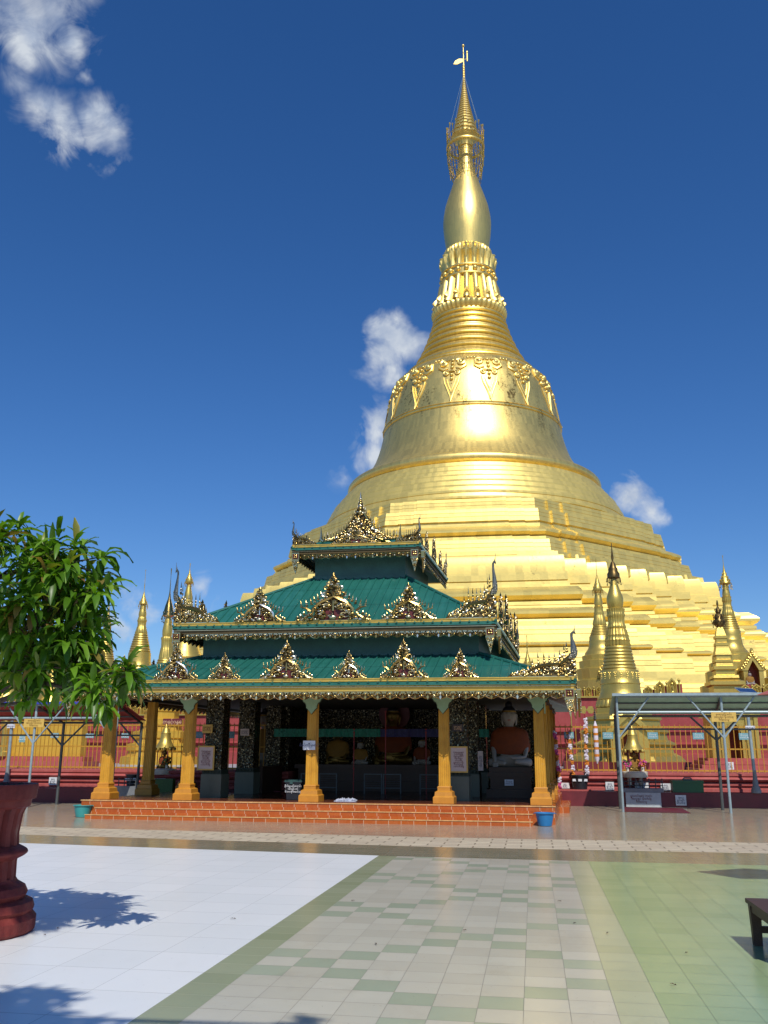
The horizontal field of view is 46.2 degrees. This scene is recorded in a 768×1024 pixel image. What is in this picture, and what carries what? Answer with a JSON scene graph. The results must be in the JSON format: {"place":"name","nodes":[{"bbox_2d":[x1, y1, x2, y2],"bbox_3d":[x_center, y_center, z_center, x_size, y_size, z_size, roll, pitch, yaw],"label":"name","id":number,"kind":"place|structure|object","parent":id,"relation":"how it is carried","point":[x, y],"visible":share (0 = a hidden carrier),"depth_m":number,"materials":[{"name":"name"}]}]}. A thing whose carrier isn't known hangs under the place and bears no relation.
{"place":"outdoors","nodes":[
{"label":"outdoors","id":0,"kind":"place"},
{"bbox_2d":[0,721,98,766],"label":"shrine building","id":1,"kind":"structure","parent":0,"point":[49,749],"depth_m":37.41,"materials":[{"name":"yellow metal"}]},
{"bbox_2d":[114,786,135,795],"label":"stone block","id":2,"kind":"structure","parent":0,"point":[125,790],"depth_m":27.64,"materials":[{"name":"stone"}]},
{"bbox_2d":[118,778,141,785],"bbox_3d":[-7.875,8.365,27.901,0.767,0.250,0.029,-2,-15,9],"label":"iron railing","id":3,"kind":"object","parent":2,"relation":"on","point":[124,779],"visible":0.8,"depth_m":27.90,"materials":[{"name":"metal"}]},
{"bbox_2d":[155,778,175,792],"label":"stone block","id":4,"kind":"structure","parent":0,"point":[166,785],"depth_m":27.56,"materials":[{"name":"green stone"}]},
{"bbox_2d":[163,719,181,724],"bbox_3d":[-8.919,8.855,37.925,0.830,0.294,0.056,-2,-15,9],"label":"name sign","id":5,"kind":"object","parent":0,"point":[172,721],"visible":0.94,"depth_m":37.90,"materials":[{"name":"red metal"}]},
{"bbox_2d":[0,843,376,1023],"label":"white floor","id":6,"kind":"structure","parent":0,"point":[137,932],"depth_m":8.91,"materials":[{"name":"tile"}]},
{"bbox_2d":[0,782,38,940],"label":"planter","id":7,"kind":"object","parent":6,"relation":"on","point":[17,915],"visible":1,"depth_m":8.15,"materials":[{"name":"ceramic"}]},
{"bbox_2d":[0,508,153,739],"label":"mango tree","id":8,"kind":"object","parent":7,"relation":"on","point":[69,654],"visible":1,"depth_m":7.70,"materials":[{"name":"green plant"}]},
{"bbox_2d":[128,856,396,1023],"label":"border floor","id":9,"kind":"structure","parent":0,"point":[184,1002],"depth_m":7.19,"materials":[{"name":"green tile"}]},
{"bbox_2d":[99,763,562,768],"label":"terrace floor","id":10,"kind":"structure","parent":0,"point":[230,765],"depth_m":40.94,"materials":[{"name":"red stone"}]},
{"bbox_2d":[0,706,238,763],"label":"terrace wall","id":11,"kind":"structure","parent":10,"relation":"on","point":[201,718],"depth_m":48.41,"materials":[{"name":"red paint"}]},
{"bbox_2d":[0,672,21,701],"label":"stupa","id":12,"kind":"object","parent":11,"relation":"on","point":[12,690],"depth_m":52.55,"materials":[{"name":"gold metal"}]},
{"bbox_2d":[37,670,62,701],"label":"stupa","id":13,"kind":"object","parent":11,"relation":"on","point":[40,697],"visible":0.03,"depth_m":54.35,"materials":[{"name":"gold metal"}]},
{"bbox_2d":[79,606,128,706],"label":"stupa","id":14,"kind":"object","parent":11,"relation":"on","point":[109,657],"visible":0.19,"depth_m":52.61,"materials":[{"name":"gold metal"}]},
{"bbox_2d":[128,570,150,707],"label":"stupa","id":15,"kind":"object","parent":11,"relation":"on","point":[140,637],"visible":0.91,"depth_m":60.87,"materials":[{"name":"gold metal"}]},
{"bbox_2d":[171,563,201,657],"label":"stupa","id":16,"kind":"object","parent":11,"relation":"on","point":[188,651],"visible":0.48,"depth_m":57.93,"materials":[{"name":"gold metal"}]},
{"bbox_2d":[119,568,196,764],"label":"stupa","id":17,"kind":"object","parent":10,"relation":"on","point":[165,653],"visible":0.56,"depth_m":44.56,"materials":[{"name":"metal"}]},
{"bbox_2d":[524,635,531,665],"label":"stupa","id":18,"kind":"object","parent":10,"relation":"on","point":[527,660],"visible":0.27,"depth_m":44.97,"materials":[{"name":"gold metal"}]},
{"bbox_2d":[571,706,593,754],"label":"lozenge rail","id":19,"kind":"object","parent":10,"relation":"on","point":[589,709],"visible":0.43,"depth_m":44.17,"materials":[{"name":"gold metal"}]},
{"bbox_2d":[563,543,691,769],"bbox_3d":[10.020,6.092,38.411,5.026,9.870,5.463,-2,-15,9],"label":"stupa","id":20,"kind":"object","parent":10,"relation":"on","point":[619,673],"visible":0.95,"depth_m":37.50,"materials":[{"name":"gold metal"}]},
{"bbox_2d":[555,678,767,765],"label":"terrace wall","id":21,"kind":"structure","parent":10,"relation":"on","point":[589,696],"depth_m":44.60,"materials":[{"name":"red paint"}]},
{"bbox_2d":[576,558,606,689],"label":"stupa","id":22,"kind":"object","parent":21,"relation":"on","point":[590,667],"visible":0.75,"depth_m":49.91,"materials":[{"name":"gold metal"}]},
{"bbox_2d":[704,600,745,692],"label":"stupa","id":23,"kind":"object","parent":21,"relation":"on","point":[724,678],"visible":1,"depth_m":46.94,"materials":[{"name":"gold metal"}]},
{"bbox_2d":[700,555,766,692],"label":"stupa","id":24,"kind":"object","parent":21,"relation":"on","point":[745,661],"visible":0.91,"depth_m":51.55,"materials":[{"name":"gold metal"}]},
{"bbox_2d":[725,762,733,769],"bbox_3d":[11.984,8.802,31.215,0.280,0.250,0.046,-2,-15,9],"label":"wall plaque","id":25,"kind":"object","parent":10,"relation":"on","point":[729,765],"depth_m":31.19,"materials":[{"name":"white stone"}]},
{"bbox_2d":[0,0,767,663],"label":"sky","id":26,"kind":"structure","parent":0,"point":[222,242],"materials":[{"name":"blue"}]},
{"bbox_2d":[19,834,767,864],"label":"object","id":27,"kind":"structure","parent":0,"point":[615,856],"depth_m":14.99,"materials":[{"name":"beige tile"}]},
{"bbox_2d":[19,827,767,852],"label":"brick paving","id":28,"kind":"structure","parent":0,"point":[721,847],"depth_m":16.68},
{"bbox_2d":[21,802,767,842],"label":"apron floor","id":29,"kind":"structure","parent":0,"point":[743,825],"depth_m":19.82,"materials":[{"name":"brown tile"}]},
{"bbox_2d":[0,701,145,807],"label":"canopy","id":30,"kind":"object","parent":29,"relation":"on","point":[128,715],"visible":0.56,"depth_m":27.37,"materials":[{"name":"metal"}]},
{"bbox_2d":[24,719,44,726],"bbox_3d":[-10.247,6.178,26.349,0.630,0.244,0.026,-2,-15,9],"label":"hanging sign","id":31,"kind":"object","parent":30,"relation":"hanging from","point":[33,722],"visible":1,"depth_m":26.34,"materials":[{"name":"yellow"}]},
{"bbox_2d":[73,804,93,816],"bbox_3d":[-7.451,7.395,22.272,0.488,0.282,0.488,11,-18,-34],"label":"plastic tub","id":32,"kind":"object","parent":29,"relation":"on","point":[81,810],"visible":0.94,"depth_m":22.11,"materials":[{"name":"plastic"}]},
{"bbox_2d":[32,787,284,802],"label":"wall","id":33,"kind":"structure","parent":29,"relation":"on","point":[66,794],"depth_m":28.24,"materials":[{"name":"paint"}]},
{"bbox_2d":[3,721,14,781],"bbox_3d":[-12.271,7.834,29.506,0.300,2.241,0.292,-2,-15,9],"label":"metal pole","id":34,"kind":"object","parent":33,"relation":"on","point":[7,771],"visible":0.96,"depth_m":29.44,"materials":[{"name":"metal"}]},
{"bbox_2d":[125,774,136,785],"bbox_3d":[-7.955,8.516,28.450,0.460,0.440,0.457,-2,-15,9],"label":"black pot","id":35,"kind":"object","parent":33,"relation":"on","point":[131,776],"visible":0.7,"depth_m":28.30,"materials":[{"name":"plastic"}]},
{"bbox_2d":[0,767,297,789],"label":"moulded wall","id":36,"kind":"structure","parent":33,"relation":"on","point":[82,777],"depth_m":29.23,"materials":[{"name":"paint"}]},
{"bbox_2d":[49,777,57,784],"bbox_3d":[-10.762,8.749,29.260,0.270,0.240,0.046,-2,-15,9],"label":"wall plaque","id":37,"kind":"object","parent":36,"relation":"attached to","point":[52,780],"depth_m":29.24,"materials":[{"name":"white stone"}]},
{"bbox_2d":[0,722,265,769],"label":"fence","id":38,"kind":"object","parent":36,"relation":"on","point":[89,746],"visible":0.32,"depth_m":30.56,"materials":[{"name":"metal"}]},
{"bbox_2d":[196,732,202,737],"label":"fence sign","id":39,"kind":"object","parent":38,"relation":"attached to","point":[199,734],"visible":0.83,"depth_m":30.02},
{"bbox_2d":[229,731,234,737],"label":"fence sign","id":40,"kind":"object","parent":38,"relation":"attached to","point":[231,734],"visible":0.59,"depth_m":29.85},
{"bbox_2d":[154,724,175,774],"bbox_3d":[-7.119,7.817,29.232,0.800,1.800,0.800,-2,-15,9],"label":"day shrine","id":41,"kind":"object","parent":36,"relation":"on","point":[165,743],"visible":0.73,"depth_m":29.13,"materials":[{"name":"gold metal"}]},
{"bbox_2d":[157,750,169,768],"bbox_3d":[-7.125,7.983,29.151,0.425,0.650,0.280,-2,-15,9],"label":"buddha statue","id":42,"kind":"object","parent":41,"relation":"on","point":[161,758],"visible":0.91,"depth_m":29.11,"materials":[{"name":"metal"}]},
{"bbox_2d":[162,756,171,767],"bbox_3d":[-6.987,8.061,28.981,0.286,0.381,0.294,-2,-15,9],"label":"bouquet","id":43,"kind":"object","parent":41,"relation":"on","point":[165,762],"visible":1,"depth_m":28.92,"materials":[{"name":"green plant"}]},
{"bbox_2d":[66,492,581,826],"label":"pavilion","id":44,"kind":"structure","parent":29,"relation":"on","point":[362,626],"depth_m":23.61,"materials":[{"name":"green tile"}]},
{"bbox_2d":[197,746,214,769],"bbox_3d":[-4.686,6.474,23.693,0.460,0.620,0.042,-2,-15,9],"label":"notice board","id":45,"kind":"object","parent":44,"relation":"attached to","point":[205,757],"visible":1,"depth_m":23.68,"materials":[{"name":"white"}]},
{"bbox_2d":[202,725,212,732],"bbox_3d":[-4.688,5.753,23.883,0.280,0.220,0.026,-2,-15,9],"label":"plaque","id":46,"kind":"object","parent":44,"relation":"attached to","point":[207,728],"visible":1,"depth_m":23.87,"materials":[{"name":"gold"}]},
{"bbox_2d":[240,729,248,735],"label":"plaque","id":47,"kind":"object","parent":44,"relation":"attached to","point":[244,732],"visible":1,"depth_m":26.18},
{"bbox_2d":[284,779,304,799],"bbox_3d":[-2.255,7.030,22.816,0.450,0.485,0.488,-2,-15,9],"label":"wheelie bin","id":48,"kind":"object","parent":44,"relation":"on","point":[294,787],"visible":0.99,"depth_m":22.64,"materials":[{"name":"black plastic"}]},
{"bbox_2d":[300,741,317,749],"bbox_3d":[-1.851,5.770,22.262,0.484,0.220,0.018,-2,-15,9],"label":"paper sign","id":49,"kind":"object","parent":44,"relation":"attached to","point":[308,745],"visible":1,"depth_m":22.26,"materials":[{"name":"paper"}]},
{"bbox_2d":[301,773,336,792],"bbox_3d":[-1.920,7.981,26.491,1.100,0.560,0.040,-2,-15,9],"label":"barrier","id":50,"kind":"object","parent":44,"relation":"on","point":[319,778],"visible":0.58,"depth_m":26.48,"materials":[{"name":"metal"}]},
{"bbox_2d":[335,797,356,801],"bbox_3d":[-0.941,7.066,22.128,0.566,0.096,0.171,-2,-15,9],"label":"rag","id":51,"kind":"object","parent":44,"relation":"on","point":[342,799],"visible":1,"depth_m":22.08,"materials":[{"name":"fabric"}]},
{"bbox_2d":[353,729,354,792],"bbox_3d":[-0.895,7.346,26.590,0.060,1.848,0.060,-2,-15,9],"label":"offering pole","id":52,"kind":"object","parent":44,"relation":"on","point":[353,758],"visible":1,"depth_m":26.61,"materials":[{"name":"red paint"}]},
{"bbox_2d":[294,763,438,791],"bbox_3d":[0.033,8.540,29.005,5.400,0.790,2.400,-2,-15,9],"label":"altar","id":53,"kind":"object","parent":44,"relation":"on","point":[410,777],"visible":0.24,"depth_m":27.93,"materials":[{"name":"wood"}]},
{"bbox_2d":[324,725,348,763],"bbox_3d":[-1.510,7.527,29.092,0.827,1.264,0.544,-2,-15,9],"label":"buddha statue","id":54,"kind":"object","parent":53,"relation":"on","point":[337,749],"visible":0.86,"depth_m":28.96,"materials":[{"name":"metal"}]},
{"bbox_2d":[351,739,367,764],"bbox_3d":[-0.755,7.569,28.405,0.532,0.812,0.350,-2,-15,9],"label":"buddha statue","id":55,"kind":"object","parent":53,"relation":"on","point":[360,754],"visible":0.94,"depth_m":28.33,"materials":[{"name":"white stone"}]},
{"bbox_2d":[372,707,411,763],"bbox_3d":[0.276,7.142,29.275,1.323,2.157,0.870,-2,-15,9],"label":"buddha statue","id":56,"kind":"object","parent":53,"relation":"on","point":[397,718],"visible":0.84,"depth_m":29.07,"materials":[{"name":"gold fabric"}]},
{"bbox_2d":[412,737,430,764],"bbox_3d":[1.177,7.468,28.158,0.591,0.903,0.389,-2,-15,9],"label":"buddha statue","id":57,"kind":"object","parent":53,"relation":"on","point":[419,753],"visible":0.91,"depth_m":28.07,"materials":[{"name":"white stone"}]},
{"bbox_2d":[274,729,488,736],"bbox_3d":[-0.139,6.792,27.666,6.700,0.240,0.068,-2,-15,9],"label":"valance","id":58,"kind":"object","parent":44,"relation":"hanging from","point":[361,733],"visible":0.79,"depth_m":27.72,"materials":[{"name":"fabric"}]},
{"bbox_2d":[364,774,400,793],"bbox_3d":[-0.044,7.912,26.198,1.100,0.560,0.040,-2,-15,9],"label":"barrier","id":59,"kind":"object","parent":44,"relation":"on","point":[383,782],"visible":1,"depth_m":26.19,"materials":[{"name":"metal"}]},
{"bbox_2d":[385,711,386,793],"bbox_3d":[0.045,7.059,26.511,0.060,2.370,0.060,-2,-15,9],"label":"offering pole","id":60,"kind":"object","parent":44,"relation":"on","point":[385,750],"visible":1,"depth_m":26.50,"materials":[{"name":"red paint"}]},
{"bbox_2d":[425,729,426,793],"bbox_3d":[1.228,7.268,26.259,0.060,1.848,0.060,-2,-15,9],"label":"offering pole","id":61,"kind":"object","parent":44,"relation":"on","point":[426,757],"visible":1,"depth_m":26.30,"materials":[{"name":"red paint"}]},
{"bbox_2d":[420,774,437,793],"bbox_3d":[1.575,7.853,25.945,1.100,0.560,0.040,-2,-15,9],"label":"barrier","id":62,"kind":"object","parent":44,"relation":"on","point":[428,779],"visible":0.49,"depth_m":26.00,"materials":[{"name":"metal"}]},
{"bbox_2d":[452,724,463,730],"bbox_3d":[1.873,5.483,22.867,0.290,0.180,0.026,-2,-15,9],"label":"plaque","id":63,"kind":"object","parent":44,"relation":"attached to","point":[457,727],"visible":1,"depth_m":22.86,"materials":[{"name":"paint"}]},
{"bbox_2d":[450,746,467,772],"bbox_3d":[1.880,6.232,22.668,0.460,0.640,0.042,-2,-15,9],"label":"notice board","id":64,"kind":"object","parent":44,"relation":"attached to","point":[458,759],"visible":1,"depth_m":22.65,"materials":[{"name":"white"}]},
{"bbox_2d":[478,751,482,770],"bbox_3d":[2.626,6.773,24.494,0.140,0.510,0.026,-2,-15,9],"label":"notice board","id":65,"kind":"object","parent":44,"relation":"attached to","point":[480,760],"visible":1,"depth_m":24.48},
{"bbox_2d":[505,779,513,785],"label":"plaque","id":66,"kind":"object","parent":44,"relation":"attached to","point":[509,782],"visible":1,"depth_m":24.38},
{"bbox_2d":[486,767,534,797],"bbox_3d":[3.529,7.487,24.984,1.320,0.790,1.200,-2,-15,9],"label":"throne","id":67,"kind":"object","parent":44,"relation":"on","point":[520,777],"visible":0.89,"depth_m":24.48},
{"bbox_2d":[488,701,531,766],"bbox_3d":[3.518,6.235,25.215,1.205,1.842,0.793,-2,-15,9],"label":"buddha statue","id":68,"kind":"object","parent":67,"relation":"on","point":[509,743],"visible":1,"depth_m":25.04,"materials":[{"name":"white stone"}]},
{"bbox_2d":[553,727,561,788],"bbox_3d":[5.405,7.675,28.081,0.233,1.864,0.166,-2,-15,9],"label":"prayer garland","id":69,"kind":"object","parent":44,"relation":"hanging from","point":[558,770],"visible":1,"depth_m":28.03,"materials":[{"name":"red paint"}]},
{"bbox_2d":[533,812,555,825],"bbox_3d":[3.614,6.901,20.221,0.458,0.282,0.458,11,-18,-34],"label":"plastic tub","id":70,"kind":"object","parent":29,"relation":"on","point":[544,818],"visible":1,"depth_m":20.08,"materials":[{"name":"plastic"}]},
{"bbox_2d":[558,789,590,791],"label":"pedestal block","id":71,"kind":"structure","parent":29,"relation":"on","point":[559,790],"depth_m":28.29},
{"bbox_2d":[569,775,588,789],"bbox_3d":[6.219,8.580,28.596,0.620,0.440,0.617,-2,-15,9],"label":"black pot","id":72,"kind":"object","parent":71,"relation":"on","point":[579,782],"visible":0.99,"depth_m":28.38,"materials":[{"name":"plastic"}]},
{"bbox_2d":[566,728,574,774],"bbox_3d":[5.977,7.692,28.822,0.242,1.492,0.149,-2,-15,9],"label":"prayer garland","id":73,"kind":"object","parent":72,"relation":"in","point":[570,753],"visible":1,"depth_m":28.78,"materials":[{"name":"white plant"}]},
{"bbox_2d":[583,714,589,774],"bbox_3d":[6.479,7.469,28.849,0.179,1.940,0.175,-2,-15,9],"label":"prayer garland","id":74,"kind":"object","parent":72,"relation":"in","point":[586,751],"visible":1,"depth_m":28.80,"materials":[{"name":"white plant"}]},
{"bbox_2d":[625,792,661,806],"bbox_3d":[7.911,8.775,27.450,1.040,0.421,0.082,-2,-15,9],"label":"marble tablet","id":75,"kind":"object","parent":29,"relation":"on","point":[640,799],"visible":1,"depth_m":27.42,"materials":[{"name":"grey"}]},
{"bbox_2d":[624,807,689,812],"bbox_3d":[7.815,8.596,25.969,1.762,0.001,2.493,-3,-15,12],"label":"red mat","id":76,"kind":"object","parent":29,"relation":"on","point":[650,809],"visible":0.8,"depth_m":25.76,"materials":[{"name":"fabric"}]},
{"bbox_2d":[561,791,767,808],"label":"wall","id":77,"kind":"structure","parent":29,"relation":"on","point":[693,800],"depth_m":27.31,"materials":[{"name":"paint"}]},
{"bbox_2d":[623,788,663,791],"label":"slab","id":78,"kind":"structure","parent":77,"relation":"on","point":[643,789],"depth_m":27.53,"materials":[{"name":"grey stone"}]},
{"bbox_2d":[623,778,662,787],"bbox_3d":[8.014,8.399,27.875,1.220,0.295,0.048,-2,-15,9],"label":"iron railing","id":79,"kind":"object","parent":78,"relation":"on","point":[642,785],"visible":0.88,"depth_m":27.86,"materials":[{"name":"metal"}]},
{"bbox_2d":[560,770,767,792],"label":"moulded wall","id":80,"kind":"structure","parent":77,"relation":"on","point":[739,781],"depth_m":28.28,"materials":[{"name":"paint"}]},
{"bbox_2d":[561,783,569,787],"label":"wall plaque","id":81,"kind":"object","parent":80,"relation":"attached to","point":[565,785],"depth_m":28.70,"materials":[{"name":"white stone"}]},
{"bbox_2d":[605,782,613,789],"bbox_3d":[7.151,8.680,28.507,0.260,0.250,0.046,-2,-15,9],"label":"wall plaque","id":82,"kind":"object","parent":80,"relation":"attached to","point":[609,785],"depth_m":28.49,"materials":[{"name":"white stone"}]},
{"bbox_2d":[621,726,647,784],"bbox_3d":[7.886,7.681,28.455,0.800,1.800,0.800,-2,-15,9],"label":"day shrine","id":83,"kind":"object","parent":80,"relation":"on","point":[632,742],"visible":0.98,"depth_m":28.28,"materials":[{"name":"gold metal"}]},
{"bbox_2d":[623,759,631,770],"bbox_3d":[7.652,7.945,28.268,0.290,0.371,0.292,-2,-15,9],"label":"bouquet","id":84,"kind":"object","parent":83,"relation":"on","point":[626,764],"visible":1,"depth_m":28.20,"materials":[{"name":"pink plant"}]},
{"bbox_2d":[630,750,639,770],"bbox_3d":[7.879,7.847,28.375,0.425,0.650,0.280,-2,-15,9],"label":"buddha statue","id":85,"kind":"object","parent":83,"relation":"on","point":[635,762],"visible":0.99,"depth_m":28.31,"materials":[{"name":"metal"}]},
{"bbox_2d":[637,758,646,770],"bbox_3d":[8.101,7.921,28.200,0.281,0.388,0.298,-2,-15,9],"label":"bouquet","id":86,"kind":"object","parent":83,"relation":"on","point":[642,763],"visible":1,"depth_m":28.15,"materials":[{"name":"pink plant"}]},
{"bbox_2d":[634,782,648,787],"bbox_3d":[8.119,8.615,28.363,0.420,0.170,0.046,-2,-15,9],"label":"wall plaque","id":87,"kind":"object","parent":80,"relation":"attached to","point":[641,786],"depth_m":28.34,"materials":[{"name":"stone"}]},
{"bbox_2d":[555,724,767,772],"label":"fence","id":88,"kind":"object","parent":80,"relation":"on","point":[660,749],"visible":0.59,"depth_m":29.46,"materials":[{"name":"metal"}]},
{"bbox_2d":[564,732,573,737],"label":"fence sign","id":89,"kind":"object","parent":88,"relation":"attached to","point":[571,735],"visible":0.55,"depth_m":30.01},
{"bbox_2d":[603,732,612,738],"bbox_3d":[7.420,7.404,29.815,0.340,0.210,0.018,-2,-15,9],"label":"fence sign","id":90,"kind":"object","parent":88,"relation":"attached to","point":[607,735],"visible":1,"depth_m":29.81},
{"bbox_2d":[647,732,657,738],"bbox_3d":[8.836,7.352,29.594,0.330,0.210,0.018,-2,-15,9],"label":"fence sign","id":91,"kind":"object","parent":88,"relation":"attached to","point":[652,735],"visible":1,"depth_m":29.59,"materials":[{"name":"metal"}]},
{"bbox_2d":[693,733,703,738],"bbox_3d":[10.258,7.309,29.369,0.350,0.210,0.018,-2,-15,9],"label":"fence sign","id":92,"kind":"object","parent":88,"relation":"attached to","point":[698,735],"visible":1,"depth_m":29.36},
{"bbox_2d":[739,733,748,739],"bbox_3d":[11.665,7.267,29.147,0.320,0.210,0.018,-2,-15,9],"label":"fence sign","id":93,"kind":"object","parent":88,"relation":"attached to","point":[743,736],"visible":1,"depth_m":29.14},
{"bbox_2d":[660,783,670,790],"bbox_3d":[8.839,8.627,28.240,0.300,0.210,0.046,-2,-15,9],"label":"wall plaque","id":94,"kind":"object","parent":80,"relation":"attached to","point":[666,786],"depth_m":28.23,"materials":[{"name":"white stone"}]},
{"bbox_2d":[675,795,686,805],"bbox_3d":[9.006,8.745,27.301,0.310,0.300,0.046,-2,-15,9],"label":"wall plaque","id":95,"kind":"object","parent":77,"relation":"attached to","point":[680,800],"depth_m":27.28,"materials":[{"name":"white stone"}]},
{"bbox_2d":[670,777,703,792],"bbox_3d":[9.308,8.383,27.667,0.930,0.447,0.515,-2,-15,9],"label":"donation box","id":96,"kind":"object","parent":77,"relation":"on","point":[690,785],"visible":1,"depth_m":27.43,"materials":[{"name":"metal"}]},
{"bbox_2d":[745,717,761,792],"bbox_3d":[11.207,7.373,27.357,0.300,2.241,0.292,-2,-15,9],"label":"metal pole","id":97,"kind":"object","parent":77,"relation":"on","point":[755,788],"visible":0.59,"depth_m":27.26,"materials":[{"name":"metal"}]},
{"bbox_2d":[609,692,767,812],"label":"canopy","id":98,"kind":"object","parent":29,"relation":"on","point":[741,704],"visible":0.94,"depth_m":26.05,"materials":[{"name":"metal"}]},
{"bbox_2d":[711,712,736,721],"bbox_3d":[9.559,5.769,25.320,0.670,0.262,0.026,-2,-15,9],"label":"hanging sign","id":99,"kind":"object","parent":98,"relation":"hanging from","point":[723,716],"visible":1,"depth_m":25.31,"materials":[{"name":"yellow"}]},
{"bbox_2d":[735,688,756,692],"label":"solar panel","id":100,"kind":"object","parent":98,"relation":"on","point":[745,690],"visible":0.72,"depth_m":42.87,"materials":[{"name":"glass"}]},
{"bbox_2d":[178,856,669,1023],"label":"checker floor","id":101,"kind":"structure","parent":0,"point":[523,948],"depth_m":7.20,"materials":[{"name":"beige tile"}]},
{"bbox_2d":[199,44,767,692],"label":"stupa","id":102,"kind":"object","parent":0,"point":[475,468],"visible":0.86,"depth_m":106.07,"materials":[{"name":"gold metal"}]},
{"bbox_2d":[593,707,598,766],"bbox_3d":[6.806,7.223,28.913,0.155,1.870,0.151,-2,-15,9],"label":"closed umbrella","id":103,"kind":"object","parent":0,"point":[596,741],"visible":1,"depth_m":28.83,"materials":[{"name":"white fabric"}]},
{"bbox_2d":[588,861,767,1023],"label":"green floor","id":104,"kind":"structure","parent":0,"point":[668,915],"depth_m":8.22,"materials":[{"name":"tile"}]},
{"bbox_2d":[745,898,767,945],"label":"bench","id":105,"kind":"object","parent":104,"relation":"on","point":[758,910],"visible":1,"depth_m":7.75,"materials":[{"name":"brown wood"}]},
{"bbox_2d":[686,714,767,770],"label":"shrine building","id":106,"kind":"structure","parent":0,"point":[742,721],"depth_m":33.28,"materials":[{"name":"gold metal"}]},
{"bbox_2d":[746,671,755,684],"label":"buddha statue","id":107,"kind":"object","parent":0,"point":[750,680],"visible":1,"depth_m":49.03,"materials":[{"name":"white stone"}]},
{"bbox_3d":[-4.080,8.861,30.283,1.400,0.790,1.200,-2,-15,9],"label":"throne","id":108,"kind":"object","parent":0,"visible":0},
{"bbox_2d":[260,709,266,762],"bbox_3d":[-4.091,7.575,30.519,1.252,1.914,0.824,-2,-15,9],"label":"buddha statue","id":109,"kind":"object","parent":108,"relation":"on","point":[263,718],"visible":0.18,"depth_m":30.41,"materials":[{"name":"stone"}]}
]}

